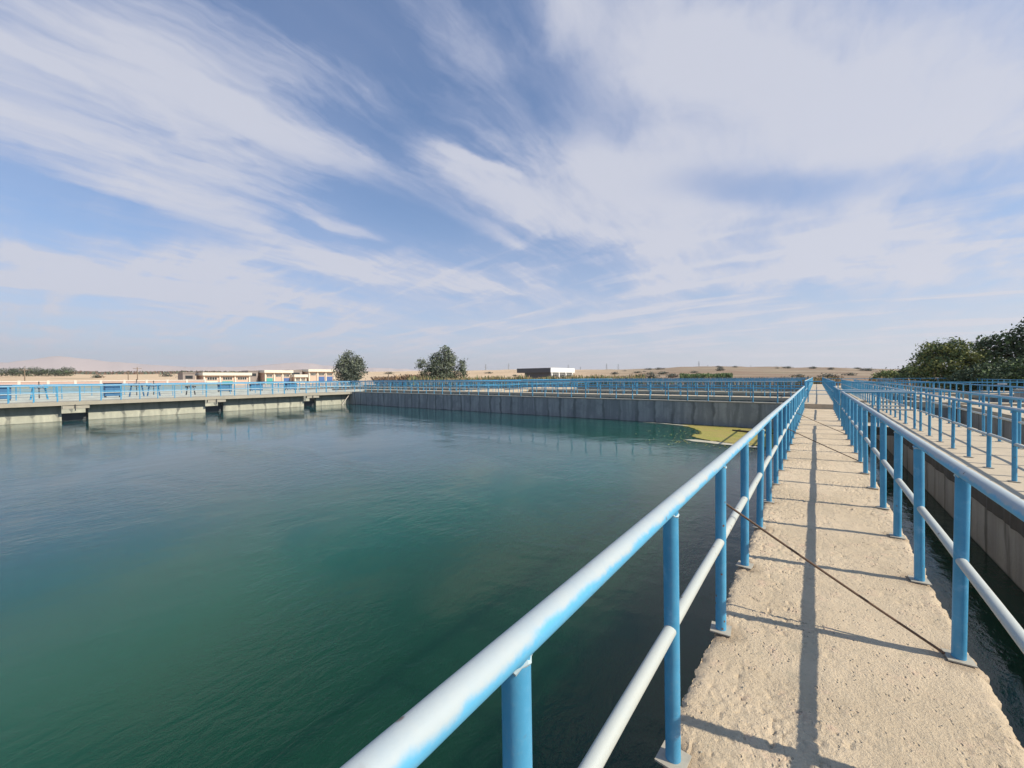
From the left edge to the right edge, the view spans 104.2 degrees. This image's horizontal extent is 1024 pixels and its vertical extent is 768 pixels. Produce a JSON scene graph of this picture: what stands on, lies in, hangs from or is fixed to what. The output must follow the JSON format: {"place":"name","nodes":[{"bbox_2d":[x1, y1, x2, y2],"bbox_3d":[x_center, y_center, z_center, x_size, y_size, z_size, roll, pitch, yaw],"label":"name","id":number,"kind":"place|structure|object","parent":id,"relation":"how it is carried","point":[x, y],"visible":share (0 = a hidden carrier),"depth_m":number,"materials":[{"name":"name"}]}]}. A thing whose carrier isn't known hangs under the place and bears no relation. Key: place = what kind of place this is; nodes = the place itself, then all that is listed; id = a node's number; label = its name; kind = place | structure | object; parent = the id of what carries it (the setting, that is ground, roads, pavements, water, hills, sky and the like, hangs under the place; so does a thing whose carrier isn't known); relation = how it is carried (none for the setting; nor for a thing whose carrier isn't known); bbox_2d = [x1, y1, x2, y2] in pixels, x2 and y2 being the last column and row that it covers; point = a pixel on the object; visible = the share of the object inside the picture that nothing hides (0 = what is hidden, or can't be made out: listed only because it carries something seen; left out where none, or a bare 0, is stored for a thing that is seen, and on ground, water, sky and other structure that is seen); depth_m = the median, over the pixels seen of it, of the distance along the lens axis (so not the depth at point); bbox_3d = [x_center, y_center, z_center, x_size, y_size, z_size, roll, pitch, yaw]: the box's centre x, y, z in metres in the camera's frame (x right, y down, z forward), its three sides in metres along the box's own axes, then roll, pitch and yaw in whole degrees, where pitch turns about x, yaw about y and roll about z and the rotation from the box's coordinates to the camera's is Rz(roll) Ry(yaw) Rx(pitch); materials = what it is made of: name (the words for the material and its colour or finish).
{"place":"outdoors","nodes":[
{"label":"outdoors","id":0,"kind":"place"},
{"bbox_2d":[0,356,423,371],"bbox_3d":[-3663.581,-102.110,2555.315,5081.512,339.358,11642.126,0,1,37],"label":"hills","id":1,"kind":"structure","parent":0,"point":[60,362],"depth_m":3998.57,"materials":[{"name":"beige sand"}]},
{"bbox_2d":[0,366,963,387],"bbox_3d":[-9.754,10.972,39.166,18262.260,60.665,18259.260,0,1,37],"label":"ground","id":2,"kind":"structure","parent":0,"point":[755,372],"depth_m":287.71,"materials":[{"name":"beige sand"}]},
{"bbox_2d":[2,367,19,375],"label":"tree","id":3,"kind":"object","parent":2,"relation":"on","point":[11,373],"visible":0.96,"depth_m":266.81,"materials":[{"name":"green plant"}]},
{"bbox_2d":[9,367,28,375],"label":"tree","id":4,"kind":"object","parent":2,"relation":"on","point":[20,371],"visible":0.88,"depth_m":269.18,"materials":[{"name":"green plant"}]},
{"bbox_2d":[24,366,42,375],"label":"tree","id":5,"kind":"object","parent":2,"relation":"on","point":[34,370],"visible":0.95,"depth_m":274.70,"materials":[{"name":"green plant"}]},
{"bbox_2d":[59,366,76,375],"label":"tree","id":6,"kind":"object","parent":2,"relation":"on","point":[67,372],"visible":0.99,"depth_m":286.12,"materials":[{"name":"green plant"}]},
{"bbox_2d":[0,379,205,384],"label":"fence","id":7,"kind":"object","parent":2,"relation":"on","point":[89,382],"visible":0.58,"depth_m":61.21,"materials":[{"name":"concrete"}]},
{"bbox_2d":[11,384,218,392],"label":"retaining wall","id":8,"kind":"structure","parent":2,"relation":"on","point":[72,388],"depth_m":59.65,"materials":[{"name":"beige concrete"}]},
{"bbox_2d":[63,370,241,374],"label":"scrub strip","id":9,"kind":"object","parent":2,"relation":"on","point":[122,372],"visible":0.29,"depth_m":403.90,"materials":[{"name":"green plant"}]},
{"bbox_2d":[11,388,298,397],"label":"basin wall","id":10,"kind":"structure","parent":2,"relation":"on","point":[53,395],"depth_m":46.71,"materials":[{"name":"concrete"}]},
{"bbox_2d":[20,382,248,393],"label":"railing","id":11,"kind":"object","parent":10,"relation":"on","point":[84,388],"visible":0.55,"depth_m":44.28,"materials":[{"name":"blue metal"}]},
{"bbox_2d":[177,372,195,379],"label":"outbuilding","id":12,"kind":"structure","parent":2,"relation":"on","point":[186,375],"depth_m":114.38,"materials":[{"name":"beige concrete"}]},
{"bbox_2d":[11,385,363,394],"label":"basin wall","id":13,"kind":"structure","parent":2,"relation":"on","point":[152,390],"depth_m":58.25,"materials":[{"name":"concrete"}]},
{"bbox_2d":[195,372,251,382],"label":"building","id":14,"kind":"structure","parent":2,"relation":"on","point":[226,377],"depth_m":118.41,"materials":[{"name":"beige paint"}]},
{"bbox_2d":[242,370,258,381],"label":"outbuilding","id":15,"kind":"structure","parent":2,"relation":"on","point":[254,377],"depth_m":127.55,"materials":[{"name":"white paint"}]},
{"bbox_2d":[255,370,292,383],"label":"building","id":16,"kind":"structure","parent":2,"relation":"on","point":[274,375],"depth_m":129.78,"materials":[{"name":"beige paint"}]},
{"bbox_2d":[291,374,307,380],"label":"building","id":17,"kind":"structure","parent":2,"relation":"on","point":[298,377],"depth_m":133.51,"materials":[{"name":"white paint"}]},
{"bbox_2d":[301,369,334,382],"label":"building","id":18,"kind":"structure","parent":2,"relation":"on","point":[320,374],"depth_m":140.99,"materials":[{"name":"white paint"}]},
{"bbox_2d":[331,350,368,384],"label":"tree","id":19,"kind":"object","parent":2,"relation":"on","point":[352,368],"visible":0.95,"depth_m":84.21,"materials":[{"name":"green plant"}]},
{"bbox_2d":[370,374,419,384],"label":"brushwood","id":20,"kind":"object","parent":2,"relation":"on","point":[397,378],"visible":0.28,"depth_m":92.76,"materials":[{"name":"brown plant"}]},
{"bbox_2d":[414,345,467,378],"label":"tree","id":21,"kind":"object","parent":2,"relation":"on","point":[437,366],"visible":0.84,"depth_m":87.74,"materials":[{"name":"green plant"}]},
{"bbox_2d":[407,374,648,385],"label":"reed bed","id":22,"kind":"object","parent":2,"relation":"on","point":[520,377],"visible":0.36,"depth_m":79.28,"materials":[{"name":"green plant"}]},
{"bbox_2d":[517,368,574,378],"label":"building","id":23,"kind":"structure","parent":2,"relation":"on","point":[545,372],"depth_m":103.01,"materials":[{"name":"white paint"}]},
{"bbox_2d":[679,372,732,378],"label":"scrub strip","id":24,"kind":"object","parent":2,"relation":"on","point":[705,376],"visible":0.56,"depth_m":136.66,"materials":[{"name":"green plant"}]},
{"bbox_2d":[640,375,841,385],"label":"reed bed","id":25,"kind":"object","parent":2,"relation":"on","point":[740,383],"visible":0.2,"depth_m":71.54,"materials":[{"name":"green plant"}]},
{"bbox_2d":[869,367,903,377],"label":"tree","id":26,"kind":"object","parent":2,"relation":"on","point":[886,374],"visible":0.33,"depth_m":63.48,"materials":[{"name":"green plant"}]},
{"bbox_2d":[867,377,960,387],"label":"dry grass","id":27,"kind":"structure","parent":2,"relation":"on","point":[877,380],"depth_m":55.71,"materials":[{"name":"plant"}]},
{"bbox_2d":[894,363,934,380],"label":"tree","id":28,"kind":"object","parent":2,"relation":"on","point":[905,374],"visible":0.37,"depth_m":56.35,"materials":[{"name":"green plant"}]},
{"bbox_2d":[904,336,1005,387],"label":"tree","id":29,"kind":"object","parent":2,"relation":"on","point":[933,358],"visible":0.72,"depth_m":45.58,"materials":[{"name":"green plant"}]},
{"bbox_2d":[935,353,1023,392],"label":"tree","id":30,"kind":"object","parent":2,"relation":"on","point":[1007,370],"visible":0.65,"depth_m":36.24,"materials":[{"name":"green plant"}]},
{"bbox_2d":[963,317,1023,381],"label":"tree","id":31,"kind":"object","parent":2,"relation":"on","point":[1014,342],"visible":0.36,"depth_m":38.73,"materials":[{"name":"green plant"}]},
{"bbox_3d":[-0.726,2.684,-1.086,0.620,1.799,49.300,0,1,37],"label":"basin wall","id":32,"kind":"object","parent":2,"relation":"on","visible":0},
{"bbox_2d":[662,408,1023,767],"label":"walkway","id":33,"kind":"structure","parent":32,"relation":"on","point":[771,709],"depth_m":2.20,"materials":[{"name":"beige concrete"}]},
{"bbox_2d":[340,386,804,767],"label":"railing","id":34,"kind":"object","parent":33,"relation":"on","point":[419,733],"visible":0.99,"depth_m":1.13,"materials":[{"name":"metal"}]},
{"bbox_2d":[787,428,857,460],"bbox_3d":[5.678,1.091,7.369,1.159,0.588,0.021,0,1,24],"label":"tie rod","id":35,"kind":"object","parent":33,"relation":"on","point":[822,444],"visible":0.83,"depth_m":7.34,"materials":[{"name":"brown metal"}]},
{"bbox_2d":[726,503,944,653],"bbox_3d":[1.933,1.157,2.506,1.103,0.668,0.017,0,1,35],"label":"tie rod","id":36,"kind":"object","parent":33,"relation":"on","point":[849,589],"visible":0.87,"depth_m":2.44,"materials":[{"name":"metal"}]},
{"bbox_2d":[833,386,839,420],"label":"railing","id":37,"kind":"object","parent":33,"relation":"on","point":[836,399],"visible":0.99,"depth_m":15.29,"materials":[{"name":"metal"}]},
{"bbox_2d":[683,474,1001,763],"bbox_3d":[2.939,1.472,3.697,1.140,0.011,6.999,0,1,37],"label":"grit","id":38,"kind":"object","parent":33,"relation":"on","point":[847,637],"visible":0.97,"depth_m":2.37,"materials":[{"name":"concrete"}]},
{"bbox_2d":[841,391,1023,667],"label":"railing","id":39,"kind":"object","parent":33,"relation":"on","point":[958,546],"visible":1,"depth_m":2.50,"materials":[{"name":"metal"}]},
{"bbox_3d":[30.210,1.696,39.391,1.180,1.998,52.590,0,1,37],"label":"basin wall","id":40,"kind":"object","parent":2,"relation":"on","visible":0},
{"bbox_2d":[805,384,832,408],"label":"walkway","id":41,"kind":"structure","parent":40,"relation":"on","point":[820,400],"depth_m":21.94,"materials":[{"name":"concrete"}]},
{"bbox_2d":[804,377,812,400],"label":"railing","id":42,"kind":"object","parent":41,"relation":"on","point":[806,387],"visible":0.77,"depth_m":24.84,"materials":[{"name":"metal"}]},
{"bbox_2d":[805,381,832,401],"bbox_3d":[14.953,0.385,19.421,1.080,1.055,0.050,0,1,37],"label":"barrier","id":43,"kind":"object","parent":41,"relation":"on","point":[808,390],"visible":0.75,"depth_m":19.50,"materials":[{"name":"blue metal"}]},
{"bbox_2d":[822,377,835,402],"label":"railing","id":44,"kind":"object","parent":41,"relation":"on","point":[828,385],"visible":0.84,"depth_m":24.52,"materials":[{"name":"metal"}]},
{"bbox_3d":[34.418,1.995,24.658,1.440,1.788,70.900,0,1,37],"label":"basin wall","id":45,"kind":"object","parent":2,"relation":"on","visible":0},
{"bbox_2d":[928,387,1013,393],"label":"walkway","id":46,"kind":"structure","parent":45,"relation":"on","point":[981,391],"depth_m":35.29,"materials":[{"name":"concrete"}]},
{"bbox_2d":[929,378,1021,391],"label":"railing","id":47,"kind":"object","parent":46,"relation":"on","point":[992,383],"visible":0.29,"depth_m":33.30,"materials":[{"name":"blue metal"}]},
{"bbox_2d":[1013,389,1023,402],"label":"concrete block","id":48,"kind":"structure","parent":45,"relation":"on","point":[1020,395],"depth_m":24.50,"materials":[{"name":"grey concrete"}]},
{"bbox_2d":[0,404,1023,767],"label":"basin water","id":49,"kind":"structure","parent":0,"point":[324,586],"depth_m":5.29,"materials":[{"name":"teal liquid"}]},
{"bbox_2d":[0,406,61,424],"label":"basin wall","id":50,"kind":"structure","parent":49,"relation":"in","point":[23,415],"depth_m":25.43,"materials":[{"name":"concrete"}]},
{"bbox_2d":[62,404,89,420],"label":"sluice gate","id":51,"kind":"structure","parent":50,"relation":"attached to","point":[73,416],"depth_m":26.96,"materials":[{"name":"metal"}]},
{"bbox_2d":[85,400,204,419],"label":"basin wall","id":52,"kind":"structure","parent":49,"relation":"in","point":[109,411],"depth_m":29.70,"materials":[{"name":"concrete"}]},
{"bbox_2d":[205,399,225,411],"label":"sluice gate","id":53,"kind":"structure","parent":52,"relation":"attached to","point":[213,408],"depth_m":33.22,"materials":[{"name":"metal"}]},
{"bbox_2d":[0,389,332,400],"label":"basin wall","id":54,"kind":"structure","parent":49,"relation":"in","point":[68,397],"depth_m":40.69,"materials":[{"name":"concrete"}]},
{"bbox_2d":[11,381,318,395],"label":"railing","id":55,"kind":"object","parent":54,"relation":"on","point":[156,388],"visible":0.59,"depth_m":40.95,"materials":[{"name":"blue metal"}]},
{"bbox_2d":[217,384,231,391],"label":"control cabinet","id":56,"kind":"object","parent":54,"relation":"on","point":[226,386],"visible":0.86,"depth_m":45.53,"materials":[{"name":"blue metal"}]},
{"bbox_2d":[285,383,296,389],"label":"control cabinet","id":57,"kind":"object","parent":54,"relation":"on","point":[288,385],"visible":0.84,"depth_m":51.15,"materials":[{"name":"blue metal"}]},
{"bbox_2d":[0,389,364,413],"bbox_3d":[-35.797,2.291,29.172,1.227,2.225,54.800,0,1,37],"label":"walkway","id":58,"kind":"structure","parent":49,"relation":"in","point":[79,410],"depth_m":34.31,"materials":[{"name":"concrete"}]},
{"bbox_2d":[0,385,11,400],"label":"control cabinet","id":59,"kind":"object","parent":58,"relation":"on","point":[3,390],"visible":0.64,"depth_m":28.40,"materials":[{"name":"blue paint"}]},
{"bbox_2d":[29,382,48,399],"bbox_3d":[-35.398,0.498,29.835,0.440,1.357,0.939,0,1,37],"label":"gate hoist","id":60,"kind":"object","parent":58,"relation":"on","point":[39,388],"visible":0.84,"depth_m":29.84,"materials":[{"name":"blue paint"}]},
{"bbox_2d":[103,383,121,397],"bbox_3d":[-33.127,0.501,33.071,0.780,1.200,1.080,0,1,37],"label":"control cabinet","id":61,"kind":"object","parent":58,"relation":"on","point":[108,388],"visible":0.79,"depth_m":32.75,"materials":[{"name":"blue metal"}]},
{"bbox_2d":[129,379,144,396],"bbox_3d":[-32.120,0.337,34.124,0.440,1.492,1.023,0,1,37],"label":"gate hoist","id":62,"kind":"object","parent":58,"relation":"on","point":[136,387],"visible":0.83,"depth_m":34.13,"materials":[{"name":"blue paint"}]},
{"bbox_2d":[0,382,335,402],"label":"railing","id":63,"kind":"object","parent":58,"relation":"on","point":[247,388],"visible":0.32,"depth_m":30.29,"materials":[{"name":"blue metal"}]},
{"bbox_2d":[0,381,349,400],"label":"railing","id":64,"kind":"object","parent":58,"relation":"on","point":[158,389],"visible":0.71,"depth_m":33.76,"materials":[{"name":"blue metal"}]},
{"bbox_2d":[4,382,349,403],"bbox_3d":[-27.291,0.577,29.179,0.075,1.072,33.200,0,1,37],"label":"railing","id":65,"kind":"object","parent":58,"relation":"on","point":[139,391],"visible":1,"depth_m":29.77,"materials":[{"name":"metal"}]},
{"bbox_2d":[218,396,303,411],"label":"basin wall","id":66,"kind":"structure","parent":49,"relation":"in","point":[257,403],"depth_m":36.02,"materials":[{"name":"concrete"}]},
{"bbox_2d":[309,394,348,405],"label":"basin wall","id":67,"kind":"structure","parent":49,"relation":"in","point":[321,400],"depth_m":41.13,"materials":[{"name":"concrete"}]},
{"bbox_2d":[304,395,318,405],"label":"sluice gate","id":68,"kind":"structure","parent":67,"relation":"attached to","point":[308,403],"depth_m":39.48,"materials":[{"name":"metal"}]},
{"bbox_2d":[271,387,789,402],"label":"basin wall","id":69,"kind":"structure","parent":49,"relation":"in","point":[694,397],"depth_m":30.87,"materials":[{"name":"concrete"}]},
{"bbox_2d":[263,380,800,397],"bbox_3d":[-13.261,0.189,46.647,76.280,1.069,0.080,0,1,37],"label":"railing","id":70,"kind":"object","parent":69,"relation":"on","point":[522,386],"visible":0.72,"depth_m":31.35,"materials":[{"name":"blue metal"}]},
{"bbox_2d":[277,380,801,396],"bbox_3d":[-12.473,0.167,47.678,76.280,1.069,0.081,0,1,37],"label":"railing","id":71,"kind":"object","parent":69,"relation":"on","point":[588,386],"visible":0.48,"depth_m":32.97,"materials":[{"name":"blue metal"}]},
{"bbox_2d":[315,386,795,396],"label":"basin wall","id":72,"kind":"structure","parent":49,"relation":"in","point":[724,393],"depth_m":38.77,"materials":[{"name":"concrete"}]},
{"bbox_2d":[460,387,554,390],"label":"walkway","id":73,"kind":"structure","parent":72,"relation":"on","point":[502,389],"depth_m":46.69,"materials":[{"name":"concrete"}]},
{"bbox_2d":[465,379,584,389],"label":"railing","id":74,"kind":"object","parent":73,"relation":"on","point":[514,382],"visible":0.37,"depth_m":50.44,"materials":[{"name":"blue metal"}]},
{"bbox_2d":[492,387,576,391],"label":"walkway","id":75,"kind":"structure","parent":72,"relation":"on","point":[515,390],"depth_m":45.62,"materials":[{"name":"concrete"}]},
{"bbox_2d":[480,379,589,389],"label":"railing","id":76,"kind":"object","parent":75,"relation":"on","point":[518,384],"visible":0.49,"depth_m":46.48,"materials":[{"name":"blue metal"}]},
{"bbox_2d":[313,379,804,391],"bbox_3d":[-7.979,0.038,53.558,76.280,1.068,0.076,0,1,37],"label":"railing","id":77,"kind":"object","parent":72,"relation":"on","point":[725,385],"visible":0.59,"depth_m":35.26,"materials":[{"name":"blue metal"}]},
{"bbox_2d":[331,379,794,390],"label":"railing","id":78,"kind":"object","parent":72,"relation":"on","point":[365,383],"visible":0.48,"depth_m":42.32,"materials":[{"name":"blue metal"}]},
{"bbox_2d":[349,392,781,429],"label":"basin wall","id":79,"kind":"structure","parent":49,"relation":"in","point":[730,414],"depth_m":25.27,"materials":[{"name":"concrete"}]},
{"bbox_2d":[351,381,797,402],"bbox_3d":[-1.774,0.338,30.882,38.880,1.071,0.124,0,1,37],"label":"railing","id":80,"kind":"object","parent":79,"relation":"on","point":[600,389],"visible":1,"depth_m":25.09,"materials":[{"name":"metal"}]},
{"bbox_2d":[366,385,798,390],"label":"basin wall","id":81,"kind":"structure","parent":49,"relation":"in","point":[718,389],"depth_m":49.15,"materials":[{"name":"concrete"}]},
{"bbox_2d":[382,378,806,387],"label":"railing","id":82,"kind":"object","parent":81,"relation":"on","point":[629,379],"visible":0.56,"depth_m":45.17,"materials":[{"name":"blue metal"}]},
{"bbox_2d":[519,385,802,387],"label":"basin wall","id":83,"kind":"structure","parent":49,"relation":"in","point":[673,386],"depth_m":61.70,"materials":[{"name":"concrete"}]},
{"bbox_2d":[478,377,809,384],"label":"railing","id":84,"kind":"object","parent":83,"relation":"on","point":[680,378],"visible":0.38,"depth_m":63.16,"materials":[{"name":"blue metal"}]},
{"bbox_2d":[645,422,778,448],"bbox_3d":[8.973,2.274,18.579,7.691,0.028,6.466,0,1,37],"label":"algae mat","id":85,"kind":"object","parent":49,"relation":"on","point":[722,434],"visible":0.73,"depth_m":17.70,"materials":[{"name":"plant"}]},
{"bbox_2d":[840,405,960,422],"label":"basin wall","id":86,"kind":"structure","parent":49,"relation":"in","point":[944,412],"depth_m":20.72,"materials":[{"name":"grey concrete"}]},
{"bbox_2d":[840,399,1023,407],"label":"walkway","id":87,"kind":"structure","parent":86,"relation":"on","point":[961,403],"depth_m":20.87,"materials":[{"name":"concrete"}]},
{"bbox_2d":[836,382,1023,403],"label":"railing","id":88,"kind":"object","parent":87,"relation":"on","point":[1009,392],"visible":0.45,"depth_m":20.78,"materials":[{"name":"blue metal"}]},
{"bbox_2d":[840,396,1013,402],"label":"basin wall","id":89,"kind":"structure","parent":49,"relation":"in","point":[991,400],"depth_m":29.02,"materials":[{"name":"grey concrete"}]},
{"bbox_2d":[840,392,1013,397],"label":"walkway","id":90,"kind":"structure","parent":89,"relation":"on","point":[973,396],"depth_m":29.64,"materials":[{"name":"concrete"}]},
{"bbox_2d":[862,411,1023,591],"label":"basin wall","id":91,"kind":"structure","parent":49,"relation":"in","point":[998,541],"depth_m":5.96,"materials":[{"name":"concrete"}]},
{"bbox_2d":[836,386,1023,537],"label":"walkway","id":92,"kind":"structure","parent":91,"relation":"on","point":[999,475],"depth_m":7.86,"materials":[{"name":"concrete"}]},
{"bbox_2d":[841,379,903,419],"bbox_3d":[25.398,0.353,29.496,0.123,1.073,42.308,0,1,37],"label":"railing","id":93,"kind":"object","parent":92,"relation":"on","point":[848,386],"visible":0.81,"depth_m":19.64,"materials":[{"name":"metal"}]},
{"bbox_2d":[862,422,893,435],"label":"walkway","id":94,"kind":"structure","parent":92,"relation":"attached to","point":[890,431],"depth_m":12.06,"materials":[{"name":"concrete"}]},
{"bbox_2d":[840,390,906,423],"bbox_3d":[11.788,0.724,13.034,1.668,1.070,0.121,0,1,37],"label":"railing","id":95,"kind":"object","parent":94,"relation":"on","point":[872,405],"visible":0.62,"depth_m":12.75,"materials":[{"name":"metal"}]},
{"bbox_2d":[843,391,916,428],"bbox_3d":[10.891,0.750,11.861,1.670,1.069,0.122,0,1,37],"label":"railing","id":96,"kind":"object","parent":92,"relation":"on","point":[878,408],"visible":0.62,"depth_m":11.71,"materials":[{"name":"metal"}]},
{"bbox_2d":[853,379,1023,448],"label":"railing","id":97,"kind":"object","parent":92,"relation":"on","point":[999,417],"visible":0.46,"depth_m":11.37,"materials":[{"name":"metal"}]},
{"bbox_2d":[917,392,1023,482],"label":"railing","id":98,"kind":"object","parent":92,"relation":"on","point":[1014,454],"visible":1,"depth_m":6.95,"materials":[{"name":"metal"}]},
{"bbox_2d":[911,398,1023,444],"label":"basin wall","id":99,"kind":"structure","parent":49,"relation":"in","point":[1006,429],"depth_m":16.51,"materials":[{"name":"concrete"}]},
{"bbox_2d":[873,386,1023,424],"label":"walkway","id":100,"kind":"structure","parent":99,"relation":"on","point":[1005,413],"depth_m":18.32,"materials":[{"name":"concrete"}]},
{"bbox_2d":[879,379,1023,412],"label":"railing","id":101,"kind":"object","parent":100,"relation":"on","point":[1011,400],"visible":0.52,"depth_m":20.84,"materials":[{"name":"blue metal"}]},
{"bbox_2d":[0,0,1023,370],"label":"sky","id":102,"kind":"structure","parent":0,"point":[585,184],"materials":[{"name":"blue"}]},
{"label":"basin wall","id":103,"kind":"object","parent":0,"visible":0},
{"bbox_2d":[839,387,951,390],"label":"walkway","id":104,"kind":"structure","parent":103,"relation":"on","point":[917,389],"depth_m":42.49,"materials":[{"name":"concrete"}]},
{"bbox_2d":[829,378,937,387],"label":"railing","id":105,"kind":"object","parent":104,"relation":"on","point":[886,378],"visible":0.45,"depth_m":44.20,"materials":[{"name":"blue metal"}]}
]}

